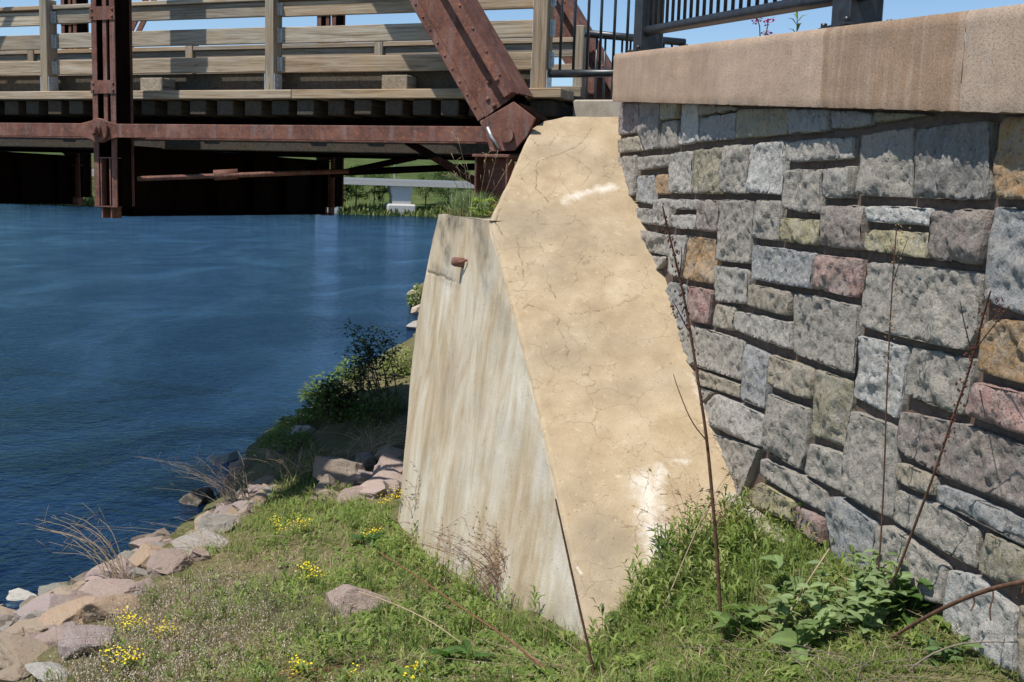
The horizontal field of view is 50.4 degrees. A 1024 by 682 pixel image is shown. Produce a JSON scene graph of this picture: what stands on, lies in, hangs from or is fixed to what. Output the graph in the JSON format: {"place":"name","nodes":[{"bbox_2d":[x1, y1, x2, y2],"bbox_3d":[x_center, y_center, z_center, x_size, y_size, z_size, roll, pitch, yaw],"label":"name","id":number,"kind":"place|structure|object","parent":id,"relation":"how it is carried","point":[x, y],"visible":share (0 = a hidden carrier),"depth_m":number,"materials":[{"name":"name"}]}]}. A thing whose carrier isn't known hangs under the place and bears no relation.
{"place":"outdoors","nodes":[
{"label":"outdoors","id":0,"kind":"place"},
{"bbox_2d":[0,204,437,609],"bbox_3d":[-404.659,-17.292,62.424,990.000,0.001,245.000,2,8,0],"label":"river water","id":1,"kind":"structure","parent":0,"point":[124,340],"depth_m":24.97,"materials":[{"name":"blue liquid"}]},
{"bbox_2d":[21,152,516,215],"bbox_3d":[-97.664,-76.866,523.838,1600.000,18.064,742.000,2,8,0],"label":"bank","id":2,"kind":"structure","parent":0,"point":[417,201],"depth_m":198.56,"materials":[{"name":"plant"}]},
{"bbox_2d":[28,195,452,216],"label":"reeds","id":3,"kind":"object","parent":2,"relation":"on","point":[363,209],"visible":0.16,"depth_m":163.39,"materials":[{"name":"green plant"}]},
{"bbox_2d":[92,169,473,214],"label":"road bridge","id":4,"kind":"structure","parent":2,"relation":"on","point":[400,191],"depth_m":164.14,"materials":[{"name":"concrete"}]},
{"bbox_2d":[345,164,368,205],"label":"tree","id":5,"kind":"object","parent":2,"relation":"on","point":[359,188],"visible":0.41,"depth_m":173.95,"materials":[{"name":"green plant"}]},
{"bbox_2d":[360,174,388,207],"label":"tree","id":6,"kind":"object","parent":2,"relation":"on","point":[379,192],"visible":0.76,"depth_m":171.46,"materials":[{"name":"green plant"}]},
{"bbox_2d":[413,173,441,205],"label":"tree","id":7,"kind":"object","parent":2,"relation":"on","point":[422,177],"visible":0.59,"depth_m":174.48,"materials":[{"name":"green plant"}]},
{"bbox_2d":[426,171,466,203],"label":"tree","id":8,"kind":"object","parent":2,"relation":"on","point":[442,189],"visible":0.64,"depth_m":178.16,"materials":[{"name":"green plant"}]},
{"bbox_2d":[442,137,511,217],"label":"grass","id":9,"kind":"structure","parent":0,"point":[461,204],"depth_m":7.95,"materials":[{"name":"green plant"}]},
{"bbox_2d":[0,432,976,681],"bbox_3d":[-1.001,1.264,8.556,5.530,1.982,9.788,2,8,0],"label":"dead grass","id":10,"kind":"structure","parent":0,"point":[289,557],"depth_m":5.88,"materials":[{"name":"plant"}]},
{"bbox_2d":[0,282,1020,681],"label":"ground","id":11,"kind":"structure","parent":0,"point":[330,440],"depth_m":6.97,"materials":[{"name":"plant"}]},
{"bbox_2d":[0,606,15,614],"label":"rock","id":12,"kind":"object","parent":11,"relation":"on","point":[4,610],"visible":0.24,"depth_m":8.14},
{"bbox_2d":[0,620,24,637],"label":"rock","id":13,"kind":"object","parent":11,"relation":"on","point":[15,629],"visible":0.36,"depth_m":7.07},
{"bbox_2d":[0,662,30,681],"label":"rock","id":14,"kind":"object","parent":11,"relation":"on","point":[9,673],"visible":0.81,"depth_m":5.93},
{"bbox_2d":[6,588,36,600],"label":"rock","id":15,"kind":"object","parent":11,"relation":"on","point":[16,594],"visible":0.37,"depth_m":9.50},
{"bbox_2d":[0,636,50,668],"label":"rock","id":16,"kind":"object","parent":11,"relation":"on","point":[13,650],"visible":0.56,"depth_m":6.37,"materials":[{"name":"stone"}]},
{"bbox_2d":[17,617,48,635],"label":"rock","id":17,"kind":"object","parent":11,"relation":"on","point":[29,626],"visible":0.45,"depth_m":7.09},
{"bbox_2d":[12,593,67,618],"bbox_3d":[-3.369,1.967,7.917,0.495,0.199,0.550,8,8,-13],"label":"rock","id":18,"kind":"object","parent":11,"relation":"on","point":[46,601],"visible":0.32,"depth_m":7.89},
{"bbox_2d":[23,586,70,605],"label":"rock","id":19,"kind":"object","parent":11,"relation":"on","point":[63,590],"visible":0.27,"depth_m":8.68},
{"bbox_2d":[25,661,72,681],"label":"rock","id":20,"kind":"object","parent":11,"relation":"on","point":[34,668],"visible":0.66,"depth_m":5.81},
{"bbox_2d":[34,626,68,647],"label":"rock","id":21,"kind":"object","parent":11,"relation":"on","point":[51,634],"visible":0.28,"depth_m":6.59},
{"bbox_2d":[38,581,69,594],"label":"rock","id":22,"kind":"object","parent":11,"relation":"on","point":[43,589],"visible":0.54,"depth_m":9.21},
{"bbox_2d":[39,596,98,630],"bbox_3d":[-2.958,1.877,7.314,0.445,0.246,0.587,-2,8,3],"label":"rock","id":23,"kind":"object","parent":11,"relation":"on","point":[63,613],"visible":0.51,"depth_m":7.20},
{"bbox_2d":[21,502,128,578],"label":"dry grass clump","id":24,"kind":"object","parent":11,"relation":"on","point":[90,543],"visible":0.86,"depth_m":8.49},
{"bbox_2d":[69,571,87,584],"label":"rock","id":25,"kind":"object","parent":11,"relation":"on","point":[79,577],"visible":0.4,"depth_m":9.07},
{"bbox_2d":[65,589,92,601],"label":"rock","id":26,"kind":"object","parent":11,"relation":"on","point":[74,594],"visible":0.3,"depth_m":7.59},
{"bbox_2d":[58,625,122,660],"bbox_3d":[-2.406,1.748,6.219,0.316,0.270,0.379,-2,-5,1],"label":"rock","id":27,"kind":"object","parent":11,"relation":"on","point":[71,632],"visible":0.52,"depth_m":6.10,"materials":[{"name":"stone"}]},
{"bbox_2d":[83,556,135,581],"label":"rock","id":28,"kind":"object","parent":11,"relation":"on","point":[95,572],"visible":0.33,"depth_m":8.68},
{"bbox_2d":[79,578,142,597],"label":"rock","id":29,"kind":"object","parent":11,"relation":"on","point":[99,588],"visible":0.37,"depth_m":7.76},
{"bbox_2d":[82,593,140,623],"bbox_3d":[-2.696,1.810,7.282,0.398,0.238,0.379,-4,5,-5],"label":"rock","id":30,"kind":"object","parent":11,"relation":"on","point":[93,608],"visible":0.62,"depth_m":7.15,"materials":[{"name":"stone"}]},
{"bbox_2d":[99,642,144,674],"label":"yellow flower","id":31,"kind":"object","parent":11,"relation":"on","point":[131,661],"visible":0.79,"depth_m":5.50,"materials":[{"name":"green plant"}]},
{"bbox_2d":[115,606,149,636],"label":"yellow flower","id":32,"kind":"object","parent":11,"relation":"on","point":[127,623],"visible":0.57,"depth_m":6.51,"materials":[{"name":"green plant"}]},
{"bbox_2d":[129,567,148,576],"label":"rock","id":33,"kind":"object","parent":11,"relation":"on","point":[137,570],"visible":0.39,"depth_m":8.64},
{"bbox_2d":[136,577,152,586],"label":"rock","id":34,"kind":"object","parent":11,"relation":"on","point":[142,582],"visible":0.26,"depth_m":8.08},
{"bbox_2d":[128,543,164,569],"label":"rock","id":35,"kind":"object","parent":11,"relation":"on","point":[140,556],"visible":0.3,"depth_m":9.11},
{"bbox_2d":[128,536,165,549],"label":"rock","id":36,"kind":"object","parent":11,"relation":"on","point":[134,544],"visible":0.33,"depth_m":10.32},
{"bbox_2d":[145,527,170,537],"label":"rock","id":37,"kind":"object","parent":11,"relation":"on","point":[165,533],"visible":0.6,"depth_m":10.58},
{"bbox_2d":[154,618,180,640],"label":"yellow flower","id":38,"kind":"object","parent":11,"relation":"on","point":[162,631],"visible":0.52,"depth_m":6.29,"materials":[{"name":"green plant"}]},
{"bbox_2d":[146,549,192,574],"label":"rock","id":39,"kind":"object","parent":11,"relation":"on","point":[166,559],"visible":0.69,"depth_m":8.56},
{"bbox_2d":[88,444,297,505],"bbox_3d":[-3.373,1.429,11.306,2.608,0.634,0.841,4,8,13],"label":"dry brush","id":40,"kind":"object","parent":11,"relation":"on","point":[231,494],"visible":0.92,"depth_m":11.18,"materials":[{"name":"plant"}]},
{"bbox_2d":[90,509,296,560],"bbox_3d":[-2.602,1.652,9.044,1.803,0.334,0.941,4,8,14],"label":"dry brush","id":41,"kind":"object","parent":11,"relation":"on","point":[198,531],"visible":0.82,"depth_m":9.10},
{"bbox_2d":[179,487,214,505],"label":"rock","id":42,"kind":"object","parent":11,"relation":"on","point":[191,498],"visible":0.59,"depth_m":12.40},
{"bbox_2d":[189,549,209,561],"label":"rock","id":43,"kind":"object","parent":11,"relation":"on","point":[197,555],"visible":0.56,"depth_m":8.75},
{"bbox_2d":[171,528,228,553],"bbox_3d":[-2.635,1.751,9.299,0.463,0.210,0.586,-20,20,-25],"label":"rock","id":44,"kind":"object","parent":11,"relation":"on","point":[176,544],"visible":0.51,"depth_m":9.23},
{"bbox_2d":[46,605,379,655],"bbox_3d":[-1.568,1.604,5.902,1.662,0.278,0.697,-4,9,-35],"label":"dry brush","id":45,"kind":"object","parent":11,"relation":"on","point":[216,629],"visible":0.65,"depth_m":5.96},
{"bbox_2d":[197,513,238,533],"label":"rock","id":46,"kind":"object","parent":11,"relation":"on","point":[222,521],"visible":0.53,"depth_m":9.82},
{"bbox_2d":[211,451,238,462],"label":"rock","id":47,"kind":"object","parent":11,"relation":"on","point":[229,457],"visible":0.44,"depth_m":14.41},
{"bbox_2d":[230,456,253,477],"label":"rock","id":48,"kind":"object","parent":11,"relation":"on","point":[246,461],"visible":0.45,"depth_m":13.42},
{"bbox_2d":[232,500,254,507],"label":"rock","id":49,"kind":"object","parent":11,"relation":"on","point":[238,504],"visible":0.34,"depth_m":10.92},
{"bbox_2d":[146,559,343,618],"bbox_3d":[-1.529,1.592,6.594,0.993,0.315,0.965,4,8,15],"label":"dry brush","id":50,"kind":"object","parent":11,"relation":"on","point":[261,604],"visible":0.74,"depth_m":6.65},
{"bbox_2d":[238,503,252,516],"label":"rock","id":51,"kind":"object","parent":11,"relation":"on","point":[247,508],"visible":0.56,"depth_m":10.59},
{"bbox_2d":[249,489,268,502],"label":"rock","id":52,"kind":"object","parent":11,"relation":"on","point":[259,495],"visible":0.56,"depth_m":11.04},
{"bbox_2d":[0,551,522,681],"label":"dry seed weeds","id":53,"kind":"object","parent":11,"relation":"on","point":[141,673],"visible":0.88,"depth_m":5.80,"materials":[{"name":"plant"}]},
{"bbox_2d":[266,447,284,459],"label":"rock","id":54,"kind":"object","parent":11,"relation":"on","point":[282,452],"visible":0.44,"depth_m":13.00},
{"bbox_2d":[258,427,315,453],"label":"bush","id":55,"kind":"object","parent":11,"relation":"on","point":[285,441],"visible":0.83,"depth_m":13.06,"materials":[{"name":"green plant"}]},
{"bbox_2d":[184,577,407,637],"bbox_3d":[-1.200,1.524,6.068,1.360,0.245,0.720,2,8,0],"label":"dry brush","id":56,"kind":"object","parent":11,"relation":"on","point":[314,619],"visible":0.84,"depth_m":6.03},
{"bbox_2d":[190,621,402,681],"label":"dry brush","id":57,"kind":"object","parent":11,"relation":"on","point":[291,674],"visible":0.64,"depth_m":5.11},
{"bbox_2d":[281,654,312,674],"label":"yellow flower","id":58,"kind":"object","parent":11,"relation":"on","point":[297,668],"visible":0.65,"depth_m":5.14,"materials":[{"name":"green plant"}]},
{"bbox_2d":[277,408,318,430],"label":"bush","id":59,"kind":"object","parent":11,"relation":"on","point":[297,420],"visible":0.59,"depth_m":14.11,"materials":[{"name":"green plant"}]},
{"bbox_2d":[286,425,315,435],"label":"rock","id":60,"kind":"object","parent":11,"relation":"on","point":[310,428],"visible":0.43,"depth_m":13.62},
{"bbox_2d":[241,441,367,485],"bbox_3d":[-2.163,1.322,11.799,1.565,0.520,1.147,2,8,0],"label":"dry brush","id":61,"kind":"object","parent":11,"relation":"on","point":[296,467],"visible":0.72,"depth_m":11.74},
{"bbox_2d":[295,561,327,585],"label":"yellow flower","id":62,"kind":"object","parent":11,"relation":"on","point":[310,577],"visible":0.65,"depth_m":7.36,"materials":[{"name":"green plant"}]},
{"bbox_2d":[295,371,343,402],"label":"bush","id":63,"kind":"object","parent":11,"relation":"on","point":[308,388],"visible":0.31,"depth_m":16.02,"materials":[{"name":"green plant"}]},
{"bbox_2d":[310,489,339,500],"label":"rock","id":64,"kind":"object","parent":11,"relation":"on","point":[326,492],"visible":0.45,"depth_m":10.44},
{"bbox_2d":[313,474,338,491],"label":"rock","id":65,"kind":"object","parent":11,"relation":"on","point":[326,480],"visible":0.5,"depth_m":10.75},
{"bbox_2d":[299,382,361,423],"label":"bush","id":66,"kind":"object","parent":11,"relation":"on","point":[317,404],"visible":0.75,"depth_m":13.73,"materials":[{"name":"green plant"}]},
{"bbox_2d":[312,455,364,486],"bbox_3d":[-1.755,1.361,11.101,0.580,0.381,0.456,5,8,20],"label":"rock","id":67,"kind":"object","parent":11,"relation":"on","point":[341,471],"visible":0.59,"depth_m":10.99,"materials":[{"name":"stone"}]},
{"bbox_2d":[329,356,367,384],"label":"bush","id":68,"kind":"object","parent":11,"relation":"on","point":[339,368],"visible":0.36,"depth_m":18.74,"materials":[{"name":"green plant"}]},
{"bbox_2d":[336,485,363,504],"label":"rock","id":69,"kind":"object","parent":11,"relation":"on","point":[351,491],"visible":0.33,"depth_m":10.24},
{"bbox_2d":[305,319,406,418],"bbox_3d":[-1.981,0.382,14.040,1.338,1.407,1.362,2,8,0],"label":"river shrub","id":70,"kind":"object","parent":11,"relation":"on","point":[367,361],"visible":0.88,"depth_m":13.87,"materials":[{"name":"green plant"}]},
{"bbox_2d":[325,584,393,617],"bbox_3d":[-0.921,1.549,6.528,0.361,0.217,0.385,-3,9,-32],"label":"rock","id":71,"kind":"object","parent":11,"relation":"on","point":[344,590],"visible":0.58,"depth_m":6.42,"materials":[{"name":"stone"}]},
{"bbox_2d":[319,417,406,460],"bbox_3d":[-1.089,1.130,11.920,1.820,0.556,1.113,3,8,10],"label":"dry brush","id":72,"kind":"object","parent":11,"relation":"on","point":[380,438],"visible":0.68,"depth_m":11.92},
{"bbox_2d":[352,469,373,483],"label":"rock","id":73,"kind":"object","parent":11,"relation":"on","point":[360,476],"visible":0.51,"depth_m":10.94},
{"bbox_2d":[356,452,375,467],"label":"rock","id":74,"kind":"object","parent":11,"relation":"on","point":[367,459],"visible":0.65,"depth_m":11.61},
{"bbox_2d":[349,531,385,546],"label":"dock plant","id":75,"kind":"object","parent":11,"relation":"on","point":[369,541],"visible":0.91,"depth_m":8.41,"materials":[{"name":"green plant"}]},
{"bbox_2d":[343,383,406,427],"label":"bush","id":76,"kind":"object","parent":11,"relation":"on","point":[366,407],"visible":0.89,"depth_m":13.25,"materials":[{"name":"green plant"}]},
{"bbox_2d":[358,467,401,498],"bbox_3d":[-1.248,1.407,10.395,0.603,0.248,0.597,-22,21,-33],"label":"rock","id":77,"kind":"object","parent":11,"relation":"on","point":[374,486],"visible":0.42,"depth_m":10.30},
{"bbox_2d":[372,452,402,474],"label":"rock","id":78,"kind":"object","parent":11,"relation":"on","point":[386,460],"visible":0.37,"depth_m":10.98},
{"bbox_2d":[373,445,403,461],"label":"rock","id":79,"kind":"object","parent":11,"relation":"on","point":[396,452],"visible":0.68,"depth_m":11.67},
{"bbox_2d":[383,479,401,497],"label":"rock","id":80,"kind":"object","parent":11,"relation":"on","point":[392,483],"visible":0.55,"depth_m":9.88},
{"bbox_2d":[380,344,412,375],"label":"bush","id":81,"kind":"object","parent":11,"relation":"on","point":[402,367],"visible":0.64,"depth_m":15.07,"materials":[{"name":"green plant"}]},
{"bbox_2d":[358,591,460,642],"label":"straw stem","id":82,"kind":"object","parent":11,"relation":"on","point":[414,613],"visible":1,"depth_m":5.48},
{"bbox_2d":[406,283,422,306],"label":"bush","id":83,"kind":"object","parent":11,"relation":"on","point":[412,300],"visible":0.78,"depth_m":34.40,"materials":[{"name":"green plant"}]},
{"bbox_2d":[396,507,509,609],"bbox_3d":[-0.269,1.288,6.447,0.843,0.537,0.699,2,8,0],"label":"dry brush","id":84,"kind":"object","parent":11,"relation":"on","point":[485,565],"visible":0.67,"depth_m":6.42,"materials":[{"name":"plant"}]},
{"bbox_2d":[377,551,544,668],"bbox_3d":[-0.292,1.296,5.435,0.062,0.061,1.841,-3,9,-29],"label":"red stem","id":85,"kind":"object","parent":11,"relation":"on","point":[520,648],"visible":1,"depth_m":5.27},
{"bbox_2d":[426,639,497,664],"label":"dock plant","id":86,"kind":"object","parent":11,"relation":"on","point":[462,650],"visible":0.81,"depth_m":5.07,"materials":[{"name":"green plant"}]},
{"bbox_2d":[36,483,918,681],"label":"leafy shoots","id":87,"kind":"object","parent":11,"relation":"on","point":[747,532],"visible":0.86,"depth_m":5.24,"materials":[{"name":"green plant"}]},
{"bbox_2d":[410,619,623,680],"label":"dry brush","id":88,"kind":"object","parent":11,"relation":"on","point":[528,658],"visible":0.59,"depth_m":4.86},
{"bbox_2d":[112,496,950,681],"bbox_3d":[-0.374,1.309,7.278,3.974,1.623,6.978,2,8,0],"label":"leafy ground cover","id":89,"kind":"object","parent":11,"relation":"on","point":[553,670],"visible":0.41,"depth_m":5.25,"materials":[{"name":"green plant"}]},
{"bbox_2d":[398,99,735,641],"bbox_3d":[0.829,0.210,8.155,3.642,4.066,8.190,4,8,13],"label":"concrete abutment","id":90,"kind":"object","parent":11,"relation":"on","point":[549,358],"visible":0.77,"depth_m":6.68,"materials":[{"name":"concrete"}]},
{"bbox_2d":[0,0,611,217],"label":"truss bridge","id":91,"kind":"structure","parent":90,"relation":"on","point":[191,127],"depth_m":9.62,"materials":[{"name":"brown metal"}]},
{"bbox_2d":[548,0,629,77],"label":"link railing","id":92,"kind":"object","parent":91,"relation":"attached to","point":[573,72],"visible":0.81,"depth_m":8.47,"materials":[{"name":"metal"}]},
{"bbox_2d":[469,197,496,215],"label":"ledge weed","id":93,"kind":"object","parent":90,"relation":"on","point":[482,210],"visible":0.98,"depth_m":7.68,"materials":[{"name":"green plant"}]},
{"bbox_2d":[584,30,687,98],"bbox_3d":[1.197,-2.318,10.661,1.064,1.356,0.071,0,8,-14],"label":"railing","id":94,"kind":"object","parent":90,"relation":"on","point":[621,37],"visible":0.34,"depth_m":10.53,"materials":[{"name":"metal"}]},
{"bbox_2d":[555,499,595,676],"bbox_3d":[0.269,1.050,4.544,0.211,0.800,0.012,2,8,0],"label":"dry stick","id":95,"kind":"object","parent":11,"relation":"on","point":[582,622],"visible":0.94,"depth_m":4.54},
{"bbox_2d":[647,510,695,553],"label":"tall weed","id":96,"kind":"object","parent":11,"relation":"on","point":[661,538],"visible":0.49,"depth_m":5.46,"materials":[{"name":"green plant"}]},
{"bbox_2d":[661,205,722,627],"bbox_3d":[0.727,0.350,4.335,0.368,1.759,0.069,0,8,-12],"label":"dry stalk","id":97,"kind":"object","parent":11,"relation":"on","point":[688,325],"visible":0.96,"depth_m":4.32,"materials":[{"name":"plant"}]},
{"bbox_2d":[635,442,753,621],"bbox_3d":[0.828,0.879,5.029,0.662,0.829,0.188,-4,9,-35],"label":"pale stem","id":98,"kind":"object","parent":11,"relation":"on","point":[694,533],"visible":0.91,"depth_m":4.96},
{"bbox_2d":[633,463,776,541],"bbox_3d":[1.097,0.853,5.442,0.842,0.537,0.636,-1,8,-19],"label":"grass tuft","id":99,"kind":"object","parent":11,"relation":"on","point":[719,492],"visible":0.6,"depth_m":5.41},
{"bbox_2d":[711,602,773,637],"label":"dock plant","id":100,"kind":"object","parent":11,"relation":"on","point":[745,611],"visible":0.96,"depth_m":4.38,"materials":[{"name":"green plant"}]},
{"bbox_2d":[759,554,804,598],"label":"dock plant","id":101,"kind":"object","parent":11,"relation":"on","point":[776,561],"visible":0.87,"depth_m":4.50,"materials":[{"name":"green plant"}]},
{"bbox_2d":[767,619,821,661],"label":"dock plant","id":102,"kind":"object","parent":11,"relation":"on","point":[784,635],"visible":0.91,"depth_m":4.04,"materials":[{"name":"green plant"}]},
{"bbox_2d":[768,548,829,648],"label":"straw stem","id":103,"kind":"object","parent":11,"relation":"on","point":[800,593],"visible":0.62,"depth_m":4.25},
{"bbox_2d":[612,4,1023,681],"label":"stone retaining wall","id":104,"kind":"structure","parent":11,"relation":"on","point":[790,180],"depth_m":4.50,"materials":[{"name":"grey stone"}]},
{"bbox_2d":[625,0,891,52],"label":"cap railing","id":105,"kind":"object","parent":104,"relation":"on","point":[651,27],"visible":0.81,"depth_m":6.01,"materials":[{"name":"metal"}]},
{"bbox_2d":[686,632,978,681],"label":"dry brush","id":106,"kind":"object","parent":11,"relation":"on","point":[910,659],"visible":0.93,"depth_m":3.76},
{"bbox_2d":[764,544,912,645],"bbox_3d":[1.266,0.988,4.163,0.564,0.412,0.494,2,8,0],"label":"leafy plant","id":107,"kind":"object","parent":11,"relation":"on","point":[866,601],"visible":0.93,"depth_m":4.12,"materials":[{"name":"green plant"}]},
{"bbox_2d":[877,216,910,575],"bbox_3d":[1.393,0.305,4.031,0.075,1.532,0.260,5,8,26],"label":"thin stalk","id":108,"kind":"object","parent":11,"relation":"on","point":[890,321],"visible":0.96,"depth_m":3.98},
{"bbox_2d":[877,574,935,625],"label":"leafy plant","id":109,"kind":"object","parent":11,"relation":"on","point":[914,597],"visible":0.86,"depth_m":4.06,"materials":[{"name":"green plant"}]},
{"bbox_2d":[884,287,1009,598],"bbox_3d":[1.456,0.462,3.703,0.186,1.339,0.761,3,8,6],"label":"leaning stalk","id":110,"kind":"object","parent":11,"relation":"on","point":[974,347],"visible":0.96,"depth_m":3.54,"materials":[{"name":"plant"}]},
{"bbox_2d":[917,635,982,666],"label":"leafy plant","id":111,"kind":"object","parent":11,"relation":"on","point":[931,641],"visible":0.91,"depth_m":3.72,"materials":[{"name":"green plant"}]},
{"bbox_2d":[889,579,1023,638],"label":"dry cane","id":112,"kind":"object","parent":11,"relation":"on","point":[992,589],"visible":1,"depth_m":3.54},
{"bbox_2d":[908,633,1017,672],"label":"grey twig","id":113,"kind":"object","parent":11,"relation":"on","point":[928,656],"visible":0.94,"depth_m":3.57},
{"bbox_2d":[0,0,1023,85],"label":"sky","id":114,"kind":"structure","parent":0,"point":[892,9],"materials":[{"name":"blue"}]},
{"bbox_2d":[752,17,775,35],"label":"pink flower","id":115,"kind":"object","parent":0,"point":[767,20],"visible":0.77,"depth_m":6.68,"materials":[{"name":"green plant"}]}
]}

